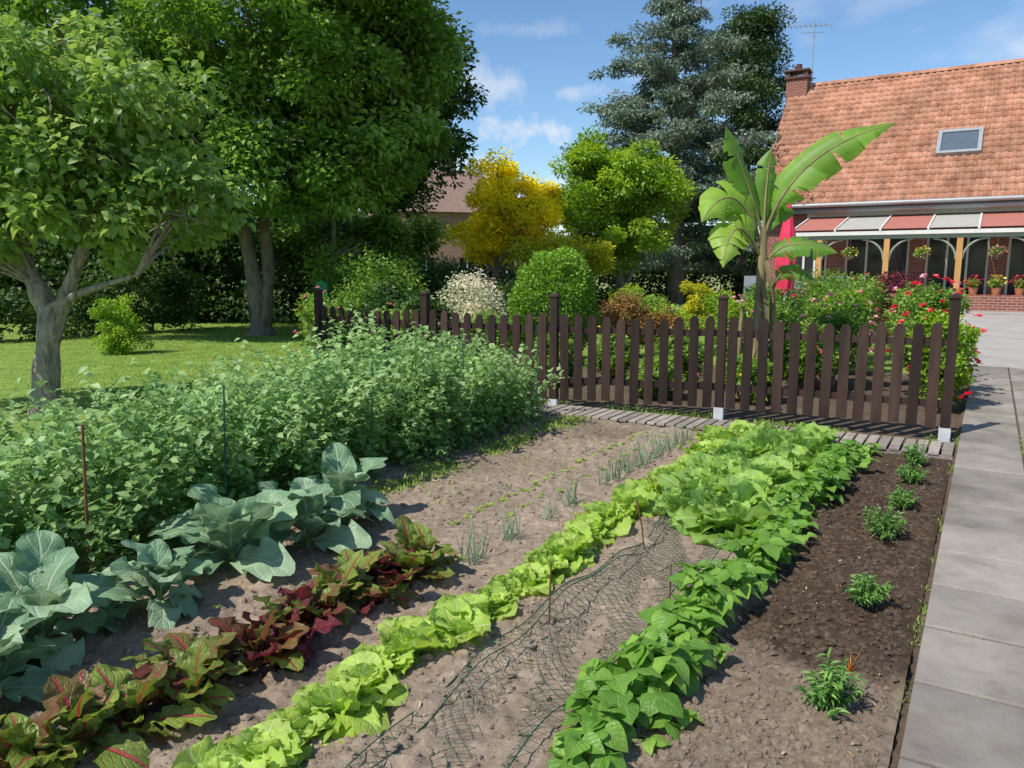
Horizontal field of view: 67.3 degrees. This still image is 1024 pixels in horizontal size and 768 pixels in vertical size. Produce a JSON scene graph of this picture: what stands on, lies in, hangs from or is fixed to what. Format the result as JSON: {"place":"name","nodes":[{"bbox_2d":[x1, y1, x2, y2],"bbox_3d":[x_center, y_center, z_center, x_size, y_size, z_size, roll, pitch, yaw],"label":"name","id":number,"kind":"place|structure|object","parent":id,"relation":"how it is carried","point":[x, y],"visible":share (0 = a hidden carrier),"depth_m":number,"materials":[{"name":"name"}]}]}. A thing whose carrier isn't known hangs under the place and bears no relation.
{"place":"outdoors","nodes":[
{"label":"outdoors","id":0,"kind":"place"},
{"bbox_2d":[0,320,656,404],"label":"grass","id":1,"kind":"structure","parent":0,"point":[164,355],"depth_m":14.98,"materials":[{"name":"green plant"}]},
{"bbox_2d":[132,274,733,298],"bbox_3d":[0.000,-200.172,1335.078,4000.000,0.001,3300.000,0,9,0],"label":"ground","id":2,"kind":"structure","parent":0,"point":[713,287],"depth_m":79.72,"materials":[{"name":"green plant"}]},
{"bbox_2d":[210,203,372,274],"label":"distant trees","id":3,"kind":"object","parent":2,"relation":"on","point":[255,217],"visible":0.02,"depth_m":181.23,"materials":[{"name":"green plant"}]},
{"bbox_2d":[553,235,757,273],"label":"distant trees","id":4,"kind":"object","parent":2,"relation":"on","point":[750,259],"visible":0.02,"depth_m":202.60,"materials":[{"name":"green plant"}]},
{"bbox_2d":[395,211,525,292],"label":"walls","id":5,"kind":"structure","parent":0,"point":[450,249],"depth_m":45.08,"materials":[{"name":"beige brick"}]},
{"bbox_2d":[367,162,517,217],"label":"roof","id":6,"kind":"structure","parent":5,"relation":"on","point":[451,201],"depth_m":46.25,"materials":[{"name":"brown tile"}]},
{"bbox_2d":[418,257,513,277],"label":"windows","id":7,"kind":"structure","parent":5,"relation":"attached to","point":[468,264],"depth_m":45.77,"materials":[{"name":"white paint"}]},
{"bbox_2d":[471,299,523,356],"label":"white flower shrub","id":8,"kind":"object","parent":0,"point":[486,315],"visible":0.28,"depth_m":12.40,"materials":[{"name":"green plant"}]},
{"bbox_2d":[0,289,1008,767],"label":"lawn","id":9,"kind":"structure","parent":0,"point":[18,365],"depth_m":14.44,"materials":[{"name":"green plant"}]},
{"bbox_2d":[0,259,211,340],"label":"hedge","id":10,"kind":"object","parent":9,"relation":"on","point":[166,301],"visible":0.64,"depth_m":19.80,"materials":[{"name":"green plant"}]},
{"bbox_2d":[87,293,154,355],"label":"shrub","id":11,"kind":"object","parent":9,"relation":"on","point":[114,338],"visible":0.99,"depth_m":15.16,"materials":[{"name":"green plant"}]},
{"bbox_2d":[0,7,258,414],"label":"fruit tree","id":12,"kind":"object","parent":9,"relation":"on","point":[72,205],"visible":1,"depth_m":8.25,"materials":[{"name":"green plant"}]},
{"bbox_2d":[0,13,302,313],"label":"background tree","id":13,"kind":"object","parent":9,"relation":"on","point":[162,253],"visible":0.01,"depth_m":25.58,"materials":[{"name":"green plant"}]},
{"bbox_2d":[0,218,398,323],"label":"hedge","id":14,"kind":"object","parent":9,"relation":"on","point":[227,254],"visible":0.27,"depth_m":23.64,"materials":[{"name":"green plant"}]},
{"bbox_2d":[0,0,471,336],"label":"walnut tree","id":15,"kind":"object","parent":9,"relation":"on","point":[335,143],"visible":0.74,"depth_m":16.69,"materials":[{"name":"green plant"}]},
{"bbox_2d":[293,286,346,361],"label":"rose bush","id":16,"kind":"object","parent":9,"relation":"on","point":[308,310],"visible":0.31,"depth_m":11.79,"materials":[{"name":"green plant"}]},
{"bbox_2d":[298,290,364,354],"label":"garden shrub","id":17,"kind":"object","parent":9,"relation":"on","point":[346,303],"visible":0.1,"depth_m":14.04,"materials":[{"name":"green plant"}]},
{"bbox_2d":[297,233,400,308],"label":"garden shrub","id":18,"kind":"object","parent":9,"relation":"on","point":[322,260],"visible":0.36,"depth_m":18.53,"materials":[{"name":"green plant"}]},
{"bbox_2d":[270,171,450,305],"bbox_3d":[-5.076,-4.810,24.554,5.475,5.573,4.895,-6,10,-34],"label":"background tree","id":19,"kind":"object","parent":9,"relation":"on","point":[403,242],"visible":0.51,"depth_m":23.62,"materials":[{"name":"green plant"}]},
{"bbox_2d":[329,247,432,313],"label":"garden shrub","id":20,"kind":"object","parent":9,"relation":"on","point":[366,280],"visible":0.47,"depth_m":17.07,"materials":[{"name":"green plant"}]},
{"bbox_2d":[355,277,420,346],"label":"garden shrub","id":21,"kind":"object","parent":9,"relation":"on","point":[379,298],"visible":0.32,"depth_m":14.22,"materials":[{"name":"green plant"}]},
{"bbox_2d":[318,2,489,281],"bbox_3d":[-4.268,-9.161,27.832,6.932,13.204,7.095,0,9,0],"label":"background tree","id":22,"kind":"object","parent":9,"relation":"on","point":[449,110],"visible":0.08,"depth_m":27.81,"materials":[{"name":"green plant"}]},
{"bbox_2d":[397,251,473,319],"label":"garden shrub","id":23,"kind":"object","parent":9,"relation":"on","point":[437,277],"visible":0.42,"depth_m":18.16,"materials":[{"name":"green plant"}]},
{"bbox_2d":[430,269,509,346],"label":"dappled willow shrub","id":24,"kind":"object","parent":9,"relation":"on","point":[467,305],"visible":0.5,"depth_m":14.89,"materials":[{"name":"white plant"}]},
{"bbox_2d":[0,407,951,767],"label":"soil bed","id":25,"kind":"object","parent":9,"relation":"on","point":[434,739],"visible":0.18,"depth_m":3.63,"materials":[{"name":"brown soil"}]},
{"bbox_2d":[0,597,62,702],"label":"cauliflower plant","id":26,"kind":"object","parent":25,"relation":"on","point":[16,654],"visible":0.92,"depth_m":2.94,"materials":[{"name":"green plant"}]},
{"bbox_2d":[0,530,144,681],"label":"cauliflower plant","id":27,"kind":"object","parent":25,"relation":"on","point":[38,577],"visible":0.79,"depth_m":3.39,"materials":[{"name":"green plant"}]},
{"bbox_2d":[81,424,91,573],"bbox_3d":[-2.206,0.678,3.991,0.016,0.950,0.044,9,12,44],"label":"rusty rod","id":28,"kind":"object","parent":25,"relation":"on","point":[85,482],"visible":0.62,"depth_m":3.97,"materials":[{"name":"metal"}]},
{"bbox_2d":[95,539,212,634],"bbox_3d":[-1.722,0.927,3.712,0.492,0.396,0.632,0,9,0],"label":"cauliflower plant","id":29,"kind":"object","parent":25,"relation":"on","point":[156,565],"visible":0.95,"depth_m":3.66,"materials":[{"name":"green plant"}]},
{"bbox_2d":[223,385,226,497],"bbox_3d":[-1.767,0.524,4.747,0.056,1.050,0.010,5,10,29],"label":"pea stake","id":30,"kind":"object","parent":25,"relation":"on","point":[224,425],"visible":0.55,"depth_m":4.71,"materials":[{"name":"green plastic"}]},
{"bbox_2d":[148,484,307,581],"bbox_3d":[-1.582,0.804,4.263,0.892,0.518,0.776,0,9,0],"label":"cauliflower plant","id":31,"kind":"object","parent":25,"relation":"on","point":[230,528],"visible":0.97,"depth_m":4.16,"materials":[{"name":"green plant"}]},
{"bbox_2d":[0,515,467,767],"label":"red chard row","id":32,"kind":"object","parent":25,"relation":"on","point":[82,706],"visible":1,"depth_m":2.94,"materials":[{"name":"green plant"}]},
{"bbox_2d":[0,307,568,576],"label":"pea plants","id":33,"kind":"object","parent":25,"relation":"on","point":[295,425],"visible":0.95,"depth_m":5.24,"materials":[{"name":"green plant"}]},
{"bbox_2d":[258,477,374,553],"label":"cauliflower plant","id":34,"kind":"object","parent":25,"relation":"on","point":[341,532],"visible":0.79,"depth_m":4.50,"materials":[{"name":"green plant"}]},
{"bbox_2d":[288,442,394,523],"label":"cauliflower plant","id":35,"kind":"object","parent":25,"relation":"on","point":[342,473],"visible":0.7,"depth_m":5.01,"materials":[{"name":"green plant"}]},
{"bbox_2d":[171,419,754,767],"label":"young lettuce row","id":36,"kind":"object","parent":25,"relation":"on","point":[350,699],"visible":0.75,"depth_m":3.23,"materials":[{"name":"green plant"}]},
{"bbox_2d":[345,514,733,767],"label":"crop net","id":37,"kind":"object","parent":25,"relation":"on","point":[549,605],"visible":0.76,"depth_m":3.32,"materials":[{"name":"black plastic"}]},
{"bbox_2d":[446,430,665,525],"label":"lettuce seedlings","id":38,"kind":"object","parent":25,"relation":"on","point":[535,481],"visible":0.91,"depth_m":5.91,"materials":[{"name":"green plant"}]},
{"bbox_2d":[453,416,694,565],"bbox_3d":[0.748,0.649,5.901,0.230,0.291,3.884,5,10,30],"label":"onion row","id":39,"kind":"object","parent":25,"relation":"on","point":[638,463],"visible":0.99,"depth_m":5.83,"materials":[{"name":"green plant"}]},
{"bbox_2d":[547,439,881,767],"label":"bean row","id":40,"kind":"object","parent":25,"relation":"on","point":[607,703],"visible":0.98,"depth_m":3.12,"materials":[{"name":"green plant"}]},
{"bbox_2d":[794,647,867,717],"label":"marigold plant","id":41,"kind":"object","parent":25,"relation":"on","point":[830,691],"visible":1,"depth_m":2.85,"materials":[{"name":"green plant"}]},
{"bbox_2d":[841,572,896,607],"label":"marigold plant","id":42,"kind":"object","parent":25,"relation":"on","point":[863,593],"visible":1,"depth_m":3.75,"materials":[{"name":"green plant"}]},
{"bbox_2d":[862,501,907,540],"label":"marigold plant","id":43,"kind":"object","parent":25,"relation":"on","point":[882,526],"visible":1,"depth_m":4.64,"materials":[{"name":"green plant"}]},
{"bbox_2d":[886,485,921,508],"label":"marigold plant","id":44,"kind":"object","parent":25,"relation":"on","point":[900,499],"visible":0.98,"depth_m":5.29,"materials":[{"name":"green plant"}]},
{"bbox_2d":[894,457,931,483],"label":"marigold plant","id":45,"kind":"object","parent":25,"relation":"on","point":[911,475],"visible":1,"depth_m":5.90,"materials":[{"name":"green plant"}]},
{"bbox_2d":[901,440,928,464],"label":"marigold plant","id":46,"kind":"object","parent":25,"relation":"on","point":[916,455],"visible":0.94,"depth_m":6.44,"materials":[{"name":"green plant"}]},
{"bbox_2d":[440,146,579,289],"bbox_3d":[-0.072,-4.503,23.521,4.336,5.270,2.853,0,9,0],"label":"golden locust tree","id":47,"kind":"object","parent":9,"relation":"on","point":[533,212],"visible":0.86,"depth_m":23.00,"materials":[{"name":"yellow plant"}]},
{"bbox_2d":[474,276,548,341],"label":"garden shrub","id":48,"kind":"object","parent":9,"relation":"on","point":[505,295],"visible":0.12,"depth_m":16.66,"materials":[{"name":"green plant"}]},
{"bbox_2d":[506,226,615,313],"bbox_3d":[1.418,-2.995,21.712,3.211,2.829,2.747,0,9,0],"label":"yellow green tree","id":49,"kind":"object","parent":9,"relation":"on","point":[595,257],"visible":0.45,"depth_m":21.41,"materials":[{"name":"green plant"}]},
{"bbox_2d":[415,260,754,309],"bbox_3d":[5.258,-3.969,32.282,18.843,2.542,2.643,-1,9,-10],"label":"hedge","id":50,"kind":"object","parent":9,"relation":"on","point":[662,278],"visible":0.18,"depth_m":32.00,"materials":[{"name":"green plant"}]},
{"bbox_2d":[587,288,653,348],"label":"bronze shrub","id":51,"kind":"object","parent":9,"relation":"on","point":[622,309],"visible":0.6,"depth_m":14.21,"materials":[{"name":"brown plant"}]},
{"bbox_2d":[548,125,697,291],"bbox_3d":[3.488,-5.088,24.574,4.778,6.138,4.505,0,9,0],"label":"green round tree","id":52,"kind":"object","parent":9,"relation":"on","point":[603,200],"visible":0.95,"depth_m":23.44,"materials":[{"name":"green leaf"},{"name":"bark"}]},
{"bbox_2d":[607,283,644,311],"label":"garden shrub","id":53,"kind":"object","parent":9,"relation":"on","point":[633,290],"visible":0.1,"depth_m":19.76,"materials":[{"name":"green plant"}]},
{"bbox_2d":[312,288,962,441],"bbox_3d":[0.691,-0.364,9.215,8.065,1.565,0.444,4,10,26],"label":"picket fence","id":54,"kind":"object","parent":9,"relation":"on","point":[899,340],"visible":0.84,"depth_m":8.53,"materials":[{"name":"brown wood"}]},
{"bbox_2d":[611,290,668,342],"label":"garden shrub","id":55,"kind":"object","parent":9,"relation":"on","point":[651,302],"visible":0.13,"depth_m":17.34,"materials":[{"name":"green plant"}]},
{"bbox_2d":[639,303,689,347],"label":"bronze shrub","id":56,"kind":"object","parent":9,"relation":"on","point":[657,315],"visible":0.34,"depth_m":13.83,"materials":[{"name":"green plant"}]},
{"bbox_2d":[559,0,781,304],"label":"cedar tree","id":57,"kind":"object","parent":9,"relation":"on","point":[683,97],"visible":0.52,"depth_m":29.58,"materials":[{"name":"green plant"}]},
{"bbox_2d":[643,300,703,341],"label":"garden shrub","id":58,"kind":"object","parent":9,"relation":"on","point":[686,316],"visible":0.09,"depth_m":15.36,"materials":[{"name":"green plant"}]},
{"bbox_2d":[679,279,714,320],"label":"garden shrub","id":59,"kind":"object","parent":9,"relation":"on","point":[699,290],"visible":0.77,"depth_m":20.76,"materials":[{"name":"yellow plant"}]},
{"bbox_2d":[695,289,741,329],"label":"flowering shrub","id":60,"kind":"object","parent":9,"relation":"on","point":[709,305],"visible":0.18,"depth_m":16.88,"materials":[{"name":"green plant"}]},
{"bbox_2d":[658,0,814,294],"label":"pine tree","id":61,"kind":"object","parent":9,"relation":"on","point":[761,28],"visible":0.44,"depth_m":35.45,"materials":[{"name":"green plant"}]},
{"bbox_2d":[651,421,841,546],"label":"lettuce rows","id":62,"kind":"object","parent":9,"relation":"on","point":[730,484],"visible":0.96,"depth_m":5.34,"materials":[{"name":"green plant"}]},
{"bbox_2d":[741,279,801,314],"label":"garden shrub","id":63,"kind":"object","parent":9,"relation":"on","point":[752,296],"visible":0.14,"depth_m":16.77,"materials":[{"name":"green plant"}]},
{"bbox_2d":[776,203,796,299],"bbox_3d":[5.850,-2.383,16.428,0.500,3.200,0.500,0,9,0],"label":"closed parasol","id":64,"kind":"object","parent":9,"relation":"on","point":[787,232],"visible":0.38,"depth_m":16.25,"materials":[{"name":"red fabric"}]},
{"bbox_2d":[788,265,850,313],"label":"garden shrub","id":65,"kind":"object","parent":9,"relation":"on","point":[824,279],"visible":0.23,"depth_m":18.18,"materials":[{"name":"green plant"}]},
{"bbox_2d":[810,288,872,315],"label":"garden shrub","id":66,"kind":"object","parent":9,"relation":"on","point":[855,293],"visible":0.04,"depth_m":12.94,"materials":[{"name":"green plant"}]},
{"bbox_2d":[675,294,1023,331],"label":"terrace","id":67,"kind":"structure","parent":9,"relation":"on","point":[999,304],"depth_m":21.34,"materials":[{"name":"red brick"}]},
{"bbox_2d":[766,211,1023,300],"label":"walls","id":68,"kind":"structure","parent":67,"relation":"on","point":[916,267],"depth_m":25.82,"materials":[{"name":"red brick"}]},
{"bbox_2d":[766,58,1023,203],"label":"roof tiles","id":69,"kind":"object","parent":68,"relation":"on","point":[860,176],"visible":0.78,"depth_m":26.90,"materials":[{"name":"orange tile"}]},
{"bbox_2d":[785,77,810,104],"bbox_3d":[11.527,-11.444,31.035,0.800,1.550,0.650,5,10,31],"label":"chimney","id":70,"kind":"object","parent":69,"relation":"on","point":[798,87],"visible":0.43,"depth_m":30.70,"materials":[{"name":"red brick"}]},
{"bbox_2d":[784,64,812,80],"bbox_3d":[11.527,-12.508,30.874,0.940,0.598,0.790,5,10,31],"label":"chimney cap","id":71,"kind":"object","parent":70,"relation":"on","point":[801,72],"visible":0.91,"depth_m":30.70,"materials":[{"name":"brown brick"}]},
{"bbox_2d":[792,195,1023,213],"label":"gutter","id":72,"kind":"object","parent":69,"relation":"attached to","point":[925,206],"depth_m":25.07,"materials":[{"name":"metal"}]},
{"bbox_2d":[935,126,983,156],"bbox_3d":[15.034,-8.133,25.824,1.320,0.997,0.997,5,10,31],"label":"skylight","id":73,"kind":"object","parent":69,"relation":"on","point":[959,141],"visible":1,"depth_m":25.77,"materials":[{"name":"glass"}]},
{"bbox_2d":[777,65,1023,208],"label":"roof deck","id":74,"kind":"structure","parent":68,"relation":"on","point":[908,188],"depth_m":25.65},
{"bbox_2d":[797,236,1023,294],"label":"windows and doors","id":75,"kind":"structure","parent":68,"relation":"attached to","point":[940,260],"depth_m":25.51,"materials":[{"name":"white paint"}]},
{"bbox_2d":[803,232,1023,292],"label":"veranda posts","id":76,"kind":"object","parent":67,"relation":"on","point":[886,252],"visible":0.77,"depth_m":23.13,"materials":[{"name":"yellow wood"}]},
{"bbox_2d":[795,206,1023,236],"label":"veranda roof","id":77,"kind":"structure","parent":76,"relation":"on","point":[991,216],"depth_m":24.29,"materials":[{"name":"red fabric"}]},
{"bbox_2d":[962,274,979,294],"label":"potted geranium","id":78,"kind":"object","parent":67,"relation":"on","point":[973,287],"visible":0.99,"depth_m":21.62,"materials":[{"name":"green plant"}]},
{"bbox_2d":[986,275,1007,294],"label":"potted geranium","id":79,"kind":"object","parent":67,"relation":"on","point":[996,290],"visible":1,"depth_m":21.33,"materials":[{"name":"green plant"}]},
{"bbox_2d":[806,270,893,352],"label":"garden shrub","id":80,"kind":"object","parent":9,"relation":"on","point":[867,287],"visible":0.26,"depth_m":14.01,"materials":[{"name":"green plant"}]},
{"bbox_2d":[867,269,933,351],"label":"garden shrub","id":81,"kind":"object","parent":9,"relation":"on","point":[890,285],"visible":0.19,"depth_m":15.37,"materials":[{"name":"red plant"}]},
{"bbox_2d":[883,284,935,355],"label":"flowering shrub","id":82,"kind":"object","parent":9,"relation":"on","point":[891,317],"visible":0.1,"depth_m":13.33,"materials":[{"name":"green plant"}]},
{"bbox_2d":[0,0,1023,235],"label":"sky","id":83,"kind":"structure","parent":0,"point":[536,58],"materials":[{"name":"blue"}]},
{"bbox_2d":[306,356,968,463],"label":"flower bed soil","id":84,"kind":"structure","parent":0,"point":[900,428],"depth_m":9.26,"materials":[{"name":"brown soil"}]},
{"bbox_2d":[364,303,420,356],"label":"rose bush","id":85,"kind":"object","parent":84,"relation":"on","point":[391,311],"visible":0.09,"depth_m":12.02,"materials":[{"name":"green plant"}]},
{"bbox_2d":[392,291,453,351],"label":"garden shrub","id":86,"kind":"object","parent":84,"relation":"on","point":[413,305],"visible":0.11,"depth_m":12.83,"materials":[{"name":"green plant"}]},
{"bbox_2d":[524,332,573,386],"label":"flowering shrub","id":87,"kind":"object","parent":84,"relation":"on","point":[571,363],"visible":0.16,"depth_m":11.00,"materials":[{"name":"green plant"}]},
{"bbox_2d":[507,245,600,360],"bbox_3d":[0.731,-1.351,13.574,1.700,2.189,1.672,0,9,0],"label":"clipped round shrub","id":88,"kind":"object","parent":84,"relation":"on","point":[585,284],"visible":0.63,"depth_m":13.10,"materials":[{"name":"green plant"}]},
{"bbox_2d":[583,326,641,378],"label":"flowering shrub","id":89,"kind":"object","parent":84,"relation":"on","point":[612,356],"visible":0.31,"depth_m":11.53,"materials":[{"name":"green plant"}]},
{"bbox_2d":[625,355,687,399],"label":"garden shrub","id":90,"kind":"object","parent":84,"relation":"on","point":[655,376],"visible":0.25,"depth_m":9.85,"materials":[{"name":"green plant"}]},
{"bbox_2d":[654,325,716,381],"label":"flowering shrub","id":91,"kind":"object","parent":84,"relation":"on","point":[685,352],"visible":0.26,"depth_m":10.70,"materials":[{"name":"green plant"}]},
{"bbox_2d":[703,294,769,372],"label":"flowering shrub","id":92,"kind":"object","parent":84,"relation":"on","point":[734,309],"visible":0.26,"depth_m":11.28,"materials":[{"name":"green plant"}]},
{"bbox_2d":[531,403,954,459],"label":"boardwalk","id":93,"kind":"structure","parent":84,"relation":"on","point":[933,449],"depth_m":8.11,"materials":[{"name":"grey wood"}]},
{"bbox_2d":[724,354,783,404],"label":"flowering shrub","id":94,"kind":"object","parent":84,"relation":"on","point":[754,376],"visible":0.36,"depth_m":9.50,"materials":[{"name":"green plant"}]},
{"bbox_2d":[767,291,809,360],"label":"flowering shrub","id":95,"kind":"object","parent":84,"relation":"on","point":[782,312],"visible":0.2,"depth_m":12.04,"materials":[{"name":"green plant"}]},
{"bbox_2d":[698,123,895,397],"bbox_3d":[3.469,-1.389,9.905,2.307,3.671,1.210,0,9,0],"label":"banana plant","id":96,"kind":"object","parent":84,"relation":"on","point":[813,166],"visible":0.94,"depth_m":9.62,"materials":[{"name":"green plant"}]},
{"bbox_2d":[782,312,838,389],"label":"flowering shrub","id":97,"kind":"object","parent":84,"relation":"on","point":[802,357],"visible":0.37,"depth_m":10.15,"materials":[{"name":"green plant"}]},
{"bbox_2d":[788,292,874,387],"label":"flowering shrub","id":98,"kind":"object","parent":84,"relation":"on","point":[834,320],"visible":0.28,"depth_m":10.76,"materials":[{"name":"green plant"}]},
{"bbox_2d":[803,283,878,374],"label":"flowering shrub","id":99,"kind":"object","parent":84,"relation":"on","point":[815,310],"visible":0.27,"depth_m":12.10,"materials":[{"name":"green plant"}]},
{"bbox_2d":[888,273,977,384],"bbox_3d":[6.021,-0.775,11.090,1.213,1.630,1.044,-6,11,-36],"label":"rose bush","id":100,"kind":"object","parent":84,"relation":"on","point":[907,302],"visible":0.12,"depth_m":11.08,"materials":[{"name":"green plant"}]},
{"bbox_2d":[885,274,985,397],"bbox_3d":[5.452,-0.601,9.946,1.126,1.633,1.084,0,9,0],"label":"rose bush","id":101,"kind":"object","parent":84,"relation":"on","point":[929,301],"visible":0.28,"depth_m":9.82,"materials":[{"name":"green plant"}]},
{"bbox_2d":[905,299,984,411],"bbox_3d":[5.052,-0.322,9.048,0.828,1.341,0.798,7,11,39],"label":"rose bush","id":102,"kind":"object","parent":84,"relation":"on","point":[962,374],"visible":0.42,"depth_m":8.93,"materials":[{"name":"green plant"}]},
{"bbox_2d":[353,396,1023,715],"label":"weeds","id":103,"kind":"object","parent":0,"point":[489,450],"visible":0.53,"depth_m":7.05,"materials":[{"name":"green plant"}]},
{"bbox_2d":[889,366,1023,767],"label":"slab path","id":104,"kind":"structure","parent":0,"point":[946,722],"depth_m":3.71,"materials":[{"name":"concrete"}]},
{"bbox_2d":[959,314,1023,367],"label":"driveway","id":105,"kind":"structure","parent":0,"point":[1000,343],"depth_m":16.13,"materials":[{"name":"concrete"}]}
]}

